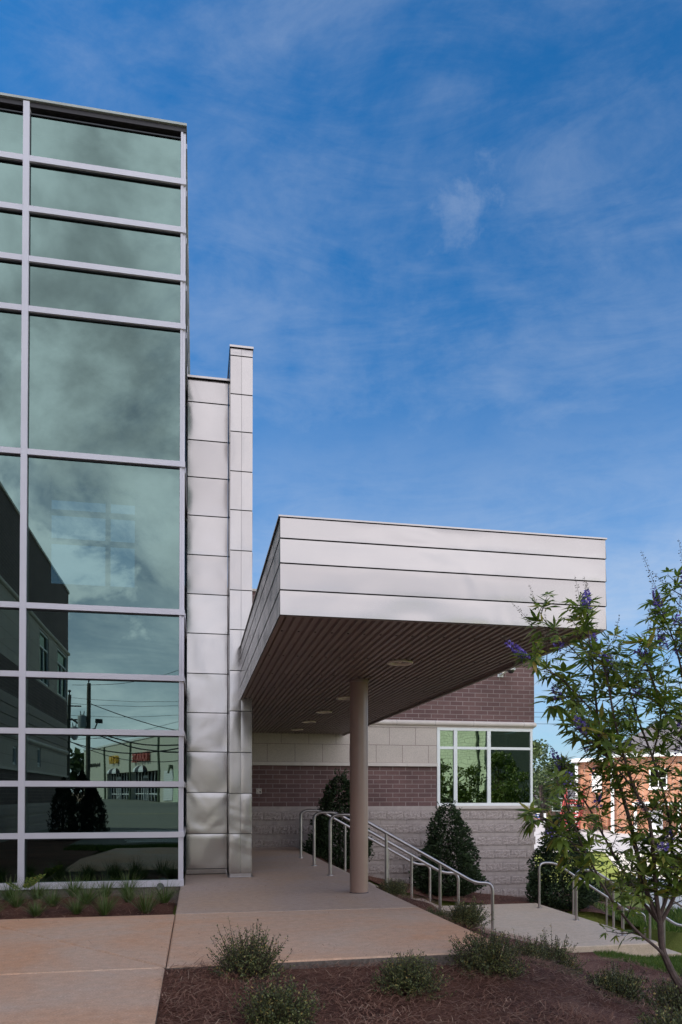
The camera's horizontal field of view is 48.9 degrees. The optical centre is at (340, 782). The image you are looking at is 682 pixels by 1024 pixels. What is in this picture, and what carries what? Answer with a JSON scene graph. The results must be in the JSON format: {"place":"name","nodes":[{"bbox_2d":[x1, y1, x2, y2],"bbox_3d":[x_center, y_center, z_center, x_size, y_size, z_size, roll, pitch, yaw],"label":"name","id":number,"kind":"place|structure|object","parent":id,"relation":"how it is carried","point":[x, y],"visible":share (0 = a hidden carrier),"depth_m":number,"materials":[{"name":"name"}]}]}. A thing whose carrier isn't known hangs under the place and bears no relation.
{"place":"outdoors","nodes":[
{"label":"outdoors","id":0,"kind":"place"},
{"bbox_2d":[0,914,174,1023],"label":"side walk","id":1,"kind":"structure","parent":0,"point":[59,971],"depth_m":4.98,"materials":[{"name":"beige concrete"}]},
{"bbox_2d":[175,847,418,914],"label":"covered walk","id":2,"kind":"structure","parent":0,"point":[285,879],"depth_m":9.06,"materials":[{"name":"grey concrete"}]},
{"bbox_2d":[186,374,228,874],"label":"metal clad wall","id":3,"kind":"structure","parent":2,"relation":"on","point":[207,609],"depth_m":10.97,"materials":[{"name":"silver metal"}]},
{"bbox_2d":[226,344,253,877],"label":"metal pier","id":4,"kind":"structure","parent":2,"relation":"on","point":[240,556],"depth_m":10.57,"materials":[{"name":"metal"}]},
{"bbox_2d":[240,515,606,893],"bbox_3d":[-0.191,-0.279,11.239,2.687,3.250,10.992,0,-1,-11],"label":"entrance canopy","id":5,"kind":"object","parent":2,"relation":"on","point":[354,629],"visible":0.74,"depth_m":6.09,"materials":[{"name":"metal"}]},
{"bbox_2d":[166,908,503,967],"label":"concrete walk","id":6,"kind":"structure","parent":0,"point":[338,934],"depth_m":6.24,"materials":[{"name":"beige concrete"}]},
{"bbox_2d":[0,0,681,770],"label":"sky","id":7,"kind":"structure","parent":0,"point":[444,237],"materials":[{"name":"blue"}]},
{"bbox_2d":[173,852,681,968],"bbox_3d":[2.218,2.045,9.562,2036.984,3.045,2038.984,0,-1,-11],"label":"ground","id":8,"kind":"structure","parent":0,"point":[673,940],"depth_m":15.71,"materials":[{"name":"green plant"}]},
{"bbox_2d":[0,896,175,919],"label":"mulch bed","id":9,"kind":"object","parent":8,"relation":"on","point":[119,911],"visible":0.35,"depth_m":7.75,"materials":[{"name":"brown soil"}]},
{"bbox_2d":[0,874,32,900],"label":"liriope clump","id":10,"kind":"object","parent":9,"relation":"on","point":[8,893],"visible":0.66,"depth_m":8.59,"materials":[{"name":"green plant"}]},
{"bbox_2d":[1,884,34,907],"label":"liriope clump","id":11,"kind":"object","parent":9,"relation":"on","point":[16,902],"visible":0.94,"depth_m":7.95,"materials":[{"name":"green plant"}]},
{"bbox_2d":[5,874,45,892],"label":"weed","id":12,"kind":"object","parent":9,"relation":"on","point":[33,882],"visible":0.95,"depth_m":8.63,"materials":[{"name":"green plant"}]},
{"bbox_2d":[13,874,56,899],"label":"liriope clump","id":13,"kind":"object","parent":9,"relation":"on","point":[37,893],"visible":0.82,"depth_m":8.63,"materials":[{"name":"green plant"}]},
{"bbox_2d":[19,896,51,916],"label":"liriope clump","id":14,"kind":"object","parent":9,"relation":"on","point":[35,912],"visible":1,"depth_m":7.37,"materials":[{"name":"green plant"}]},
{"bbox_2d":[33,885,71,906],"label":"liriope clump","id":15,"kind":"object","parent":9,"relation":"on","point":[54,899],"visible":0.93,"depth_m":7.92,"materials":[{"name":"green plant"}]},
{"bbox_2d":[57,870,91,896],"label":"liriope clump","id":16,"kind":"object","parent":9,"relation":"on","point":[69,889],"visible":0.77,"depth_m":8.75,"materials":[{"name":"green plant"}]},
{"bbox_2d":[57,892,93,913],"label":"liriope clump","id":17,"kind":"object","parent":9,"relation":"on","point":[77,908],"visible":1,"depth_m":7.44,"materials":[{"name":"green plant"}]},
{"bbox_2d":[64,878,112,903],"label":"liriope clump","id":18,"kind":"object","parent":9,"relation":"on","point":[85,894],"visible":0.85,"depth_m":8.07,"materials":[{"name":"green plant"}]},
{"bbox_2d":[84,885,123,914],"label":"liriope clump","id":19,"kind":"object","parent":9,"relation":"on","point":[104,907],"visible":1,"depth_m":7.41,"materials":[{"name":"green plant"}]},
{"bbox_2d":[89,871,119,896],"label":"liriope clump","id":20,"kind":"object","parent":9,"relation":"on","point":[105,891],"visible":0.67,"depth_m":8.70,"materials":[{"name":"green plant"}]},
{"bbox_2d":[113,883,138,902],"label":"liriope clump","id":21,"kind":"object","parent":9,"relation":"on","point":[126,897],"visible":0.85,"depth_m":8.15,"materials":[{"name":"green plant"}]},
{"bbox_2d":[108,869,149,894],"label":"liriope clump","id":22,"kind":"object","parent":9,"relation":"on","point":[127,883],"visible":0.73,"depth_m":8.82,"materials":[{"name":"green plant"}]},
{"bbox_2d":[119,882,171,913],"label":"liriope clump","id":23,"kind":"object","parent":9,"relation":"on","point":[148,906],"visible":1,"depth_m":7.64,"materials":[{"name":"green plant"}]},
{"bbox_2d":[139,878,184,902],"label":"liriope clump","id":24,"kind":"object","parent":9,"relation":"on","point":[168,898],"visible":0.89,"depth_m":8.27,"materials":[{"name":"green plant"}]},
{"bbox_2d":[0,92,189,904],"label":"glass building","id":25,"kind":"structure","parent":8,"relation":"on","point":[94,319],"depth_m":9.36,"materials":[{"name":"glass"}]},
{"bbox_2d":[155,916,174,1022],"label":"side walk edge","id":26,"kind":"object","parent":8,"relation":"on","point":[166,965],"visible":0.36,"depth_m":5.41,"materials":[{"name":"concrete"}]},
{"bbox_2d":[166,954,470,969],"bbox_3d":[-0.150,1.418,6.384,2.520,0.288,2.260,0,-1,-11],"label":"concrete walk edge","id":27,"kind":"object","parent":8,"relation":"on","point":[440,960],"visible":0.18,"depth_m":5.32,"materials":[{"name":"beige concrete"}]},
{"bbox_2d":[0,855,681,1023],"bbox_3d":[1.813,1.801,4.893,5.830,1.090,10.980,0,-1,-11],"label":"mulch bed","id":28,"kind":"object","parent":8,"relation":"on","point":[449,1003],"visible":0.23,"depth_m":4.74,"materials":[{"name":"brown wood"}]},
{"bbox_2d":[206,917,294,982],"bbox_3d":[-0.601,1.102,4.941,0.582,0.457,0.576,0,-1,-11],"label":"shrub","id":29,"kind":"object","parent":28,"relation":"on","point":[243,960],"visible":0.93,"depth_m":4.88,"materials":[{"name":"green plant"}]},
{"bbox_2d":[225,967,328,1023],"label":"shrub","id":30,"kind":"object","parent":28,"relation":"on","point":[279,1006],"visible":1,"depth_m":3.91,"materials":[{"name":"green plant"}]},
{"bbox_2d":[375,877,416,898],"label":"shrub","id":31,"kind":"object","parent":28,"relation":"on","point":[392,888],"visible":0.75,"depth_m":9.75,"materials":[{"name":"green plant"}]},
{"bbox_2d":[368,949,455,1000],"bbox_3d":[0.424,1.224,4.760,0.504,0.326,0.550,0,-1,-26],"label":"shrub","id":32,"kind":"object","parent":28,"relation":"on","point":[408,974],"visible":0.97,"depth_m":4.69,"materials":[{"name":"green plant"}]},
{"bbox_2d":[425,906,451,920],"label":"shrub","id":33,"kind":"object","parent":28,"relation":"on","point":[439,914],"visible":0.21,"depth_m":7.98,"materials":[{"name":"green plant"}]},
{"bbox_2d":[442,895,493,929],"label":"shrub","id":34,"kind":"object","parent":28,"relation":"on","point":[460,913],"visible":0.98,"depth_m":7.27,"materials":[{"name":"green plant"}]},
{"bbox_2d":[443,926,529,981],"bbox_3d":[1.011,1.224,5.349,0.574,0.376,0.667,0,-1,-23],"label":"shrub","id":35,"kind":"object","parent":28,"relation":"on","point":[493,956],"visible":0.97,"depth_m":5.24,"materials":[{"name":"green plant"}]},
{"bbox_2d":[503,930,556,965],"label":"shrub","id":36,"kind":"object","parent":28,"relation":"on","point":[530,950],"visible":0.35,"depth_m":6.30,"materials":[{"name":"green plant"}]},
{"bbox_2d":[522,925,588,979],"bbox_3d":[1.842,1.505,6.549,0.618,0.489,0.623,0,-1,23],"label":"shrub","id":37,"kind":"object","parent":28,"relation":"on","point":[559,953],"visible":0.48,"depth_m":6.49,"materials":[{"name":"green plant"}]},
{"bbox_2d":[499,542,681,995],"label":"chaste tree","id":38,"kind":"object","parent":28,"relation":"on","point":[596,730],"visible":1,"depth_m":4.46,"materials":[{"name":"green plant"}]},
{"bbox_2d":[584,961,658,1007],"bbox_3d":[2.130,1.589,5.761,0.683,0.407,0.684,-1,-1,39],"label":"shrub","id":39,"kind":"object","parent":28,"relation":"on","point":[619,987],"visible":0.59,"depth_m":5.70,"materials":[{"name":"green plant"}]},
{"bbox_2d":[601,966,649,997],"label":"shrub","id":40,"kind":"object","parent":28,"relation":"on","point":[617,971],"visible":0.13,"depth_m":6.54,"materials":[{"name":"green plant"}]},
{"bbox_2d":[634,1006,681,1023],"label":"shrub","id":41,"kind":"object","parent":28,"relation":"on","point":[664,1019],"visible":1,"depth_m":4.09,"materials":[{"name":"green plant"}]},
{"bbox_2d":[637,968,681,1023],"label":"shrub","id":42,"kind":"object","parent":28,"relation":"on","point":[676,1001],"visible":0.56,"depth_m":4.54,"materials":[{"name":"green plant"}]},
{"bbox_2d":[641,975,679,1011],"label":"shrub","id":43,"kind":"object","parent":28,"relation":"on","point":[663,985],"visible":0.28,"depth_m":5.44,"materials":[{"name":"green plant"}]},
{"bbox_2d":[227,589,536,897],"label":"brick building","id":44,"kind":"structure","parent":8,"relation":"on","point":[469,749],"depth_m":17.32,"materials":[{"name":"stone"}]},
{"bbox_2d":[256,788,261,793],"bbox_3d":[-1.809,0.199,16.563,0.120,0.120,0.028,0,-1,-11],"label":"cover plate","id":45,"kind":"object","parent":44,"relation":"attached to","point":[258,790],"visible":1,"depth_m":16.55,"materials":[{"name":"metal"}]},
{"bbox_2d":[437,727,532,805],"bbox_3d":[3.378,-0.355,17.621,2.365,1.815,0.080,0,-1,-11],"label":"window","id":46,"kind":"structure","parent":44,"relation":"in","point":[476,766],"depth_m":17.60,"materials":[{"name":"glass"}]},
{"bbox_2d":[497,668,515,676],"bbox_3d":[3.877,-2.579,17.506,0.210,0.210,0.470,1,-1,-28],"label":"security camera","id":47,"kind":"object","parent":44,"relation":"attached to","point":[503,673],"visible":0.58,"depth_m":17.51,"materials":[{"name":"white paint"}]},
{"bbox_2d":[332,865,499,934],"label":"stairs","id":48,"kind":"structure","parent":8,"relation":"on","point":[437,906],"depth_m":13.21,"materials":[{"name":"concrete"}]},
{"bbox_2d":[316,857,669,918],"bbox_3d":[3.829,2.442,17.812,9.700,1.779,6.400,0,-1,-11],"label":"mulch bed","id":49,"kind":"object","parent":8,"relation":"on","point":[481,897],"visible":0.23,"depth_m":15.93,"materials":[{"name":"brown soil"}]},
{"bbox_2d":[302,768,374,869],"bbox_3d":[-0.086,0.798,15.646,1.626,2.222,1.700,0,-1,-11],"label":"conical holly","id":50,"kind":"object","parent":49,"relation":"on","point":[331,794],"visible":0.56,"depth_m":15.40,"materials":[{"name":"green plant"}]},
{"bbox_2d":[408,795,488,897],"bbox_3d":[2.300,1.410,16.202,1.628,2.274,1.679,0,-1,-11],"label":"conical holly","id":51,"kind":"object","parent":49,"relation":"on","point":[459,846],"visible":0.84,"depth_m":15.93,"materials":[{"name":"green plant"}]},
{"bbox_2d":[524,803,603,911],"bbox_3d":[4.651,1.624,15.923,1.672,2.343,1.668,-1,-1,42],"label":"conical holly","id":52,"kind":"object","parent":49,"relation":"on","point":[560,902],"visible":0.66,"depth_m":15.62,"materials":[{"name":"green plant"}]},
{"bbox_2d":[593,888,615,902],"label":"shrub","id":53,"kind":"object","parent":49,"relation":"on","point":[601,898],"visible":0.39,"depth_m":20.51,"materials":[{"name":"green plant"}]},
{"bbox_2d":[598,878,611,892],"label":"shrub","id":54,"kind":"object","parent":8,"relation":"on","point":[608,886],"visible":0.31,"depth_m":24.60,"materials":[{"name":"green plant"}]},
{"bbox_2d":[566,943,657,956],"bbox_3d":[3.159,2.697,12.901,2.420,0.558,4.180,0,-1,-11],"label":"landing edge","id":55,"kind":"object","parent":8,"relation":"on","point":[644,949],"visible":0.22,"depth_m":10.98,"materials":[{"name":"concrete"}]},
{"bbox_2d":[443,903,657,947],"bbox_3d":[3.159,2.412,12.905,2.420,0.012,4.180,0,-1,-11],"label":"landing","id":56,"kind":"object","parent":55,"relation":"on","point":[531,919],"visible":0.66,"depth_m":12.47,"materials":[{"name":"concrete"}]},
{"bbox_2d":[298,809,430,901],"bbox_3d":[0.476,1.469,14.023,2.574,1.932,0.104,0,-1,-11],"label":"handrail","id":57,"kind":"object","parent":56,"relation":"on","point":[369,838],"visible":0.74,"depth_m":13.94,"materials":[{"name":"metal"}]},
{"bbox_2d":[311,811,459,905],"bbox_3d":[0.774,1.442,12.481,2.574,1.932,0.104,0,-1,-11],"label":"handrail","id":58,"kind":"object","parent":56,"relation":"on","point":[412,856],"visible":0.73,"depth_m":12.52,"materials":[{"name":"metal"}]},
{"bbox_2d":[327,813,493,930],"bbox_3d":[1.057,1.416,11.019,2.574,1.932,0.104,0,-1,-11],"label":"handrail","id":59,"kind":"object","parent":56,"relation":"on","point":[441,864],"visible":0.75,"depth_m":10.99,"materials":[{"name":"metal"}]},
{"bbox_2d":[590,901,681,976],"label":"grass","id":60,"kind":"structure","parent":8,"relation":"on","point":[674,915],"depth_m":11.01,"materials":[{"name":"green plant"}]},
{"bbox_2d":[658,946,681,955],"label":"stairs","id":61,"kind":"structure","parent":8,"relation":"on","point":[671,952],"depth_m":11.19,"materials":[{"name":"concrete"}]},
{"bbox_2d":[534,821,681,853],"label":"parking lot","id":62,"kind":"structure","parent":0,"point":[540,829],"depth_m":53.06,"materials":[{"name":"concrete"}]},
{"bbox_2d":[533,770,570,820],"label":"tree","id":63,"kind":"object","parent":62,"relation":"on","point":[539,804],"visible":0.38,"depth_m":83.81,"materials":[{"name":"green plant"}]},
{"bbox_2d":[560,787,584,829],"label":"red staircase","id":64,"kind":"structure","parent":62,"relation":"on","point":[573,809],"depth_m":60.84,"materials":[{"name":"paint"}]},
{"bbox_2d":[571,721,681,834],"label":"orange brick building","id":65,"kind":"structure","parent":62,"relation":"on","point":[616,812],"depth_m":58.19,"materials":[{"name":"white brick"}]},
{"bbox_2d":[592,773,601,791],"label":"window","id":66,"kind":"structure","parent":65,"relation":"in","point":[593,782],"depth_m":61.93,"materials":[{"name":"white paint"}]},
{"bbox_2d":[649,810,662,834],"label":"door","id":67,"kind":"structure","parent":65,"relation":"in","point":[654,825],"depth_m":57.06,"materials":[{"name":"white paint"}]},
{"bbox_2d":[648,770,666,789],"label":"window","id":68,"kind":"structure","parent":65,"relation":"in","point":[665,781],"depth_m":57.01,"materials":[{"name":"white paint"}]},
{"bbox_2d":[607,853,681,908],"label":"sidewalk","id":69,"kind":"structure","parent":0,"point":[660,897],"depth_m":28.03,"materials":[{"name":"concrete"}]},
{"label":"street verge","id":70,"kind":"structure","parent":0,"visible":0},
{"bbox_2d":[533,739,568,803],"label":"tree","id":71,"kind":"object","parent":70,"relation":"on","point":[538,752],"visible":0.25,"depth_m":103.97,"materials":[{"name":"green plant"}]},
{"bbox_2d":[534,777,574,816],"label":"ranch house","id":72,"kind":"structure","parent":70,"relation":"on","point":[553,811],"depth_m":109.65,"materials":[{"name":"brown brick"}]},
{"bbox_2d":[535,755,573,776],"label":"tree","id":73,"kind":"object","parent":70,"relation":"on","point":[549,763],"visible":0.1,"depth_m":116.70,"materials":[{"name":"green plant"}]},
{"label":"lower walk","id":74,"kind":"structure","parent":0,"visible":0},
{"bbox_2d":[537,862,645,936],"bbox_3d":[4.940,2.511,14.726,2.354,1.932,0.104,0,-1,-11],"label":"handrail","id":75,"kind":"object","parent":74,"relation":"on","point":[573,875],"visible":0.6,"depth_m":14.64,"materials":[{"name":"metal"}]},
{"bbox_2d":[574,869,681,938],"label":"handrail","id":76,"kind":"object","parent":74,"relation":"on","point":[613,913],"visible":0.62,"depth_m":13.21,"materials":[{"name":"metal"}]},
{"bbox_2d":[620,881,681,947],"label":"handrail","id":77,"kind":"object","parent":74,"relation":"on","point":[622,918],"visible":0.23,"depth_m":11.76,"materials":[{"name":"metal"}]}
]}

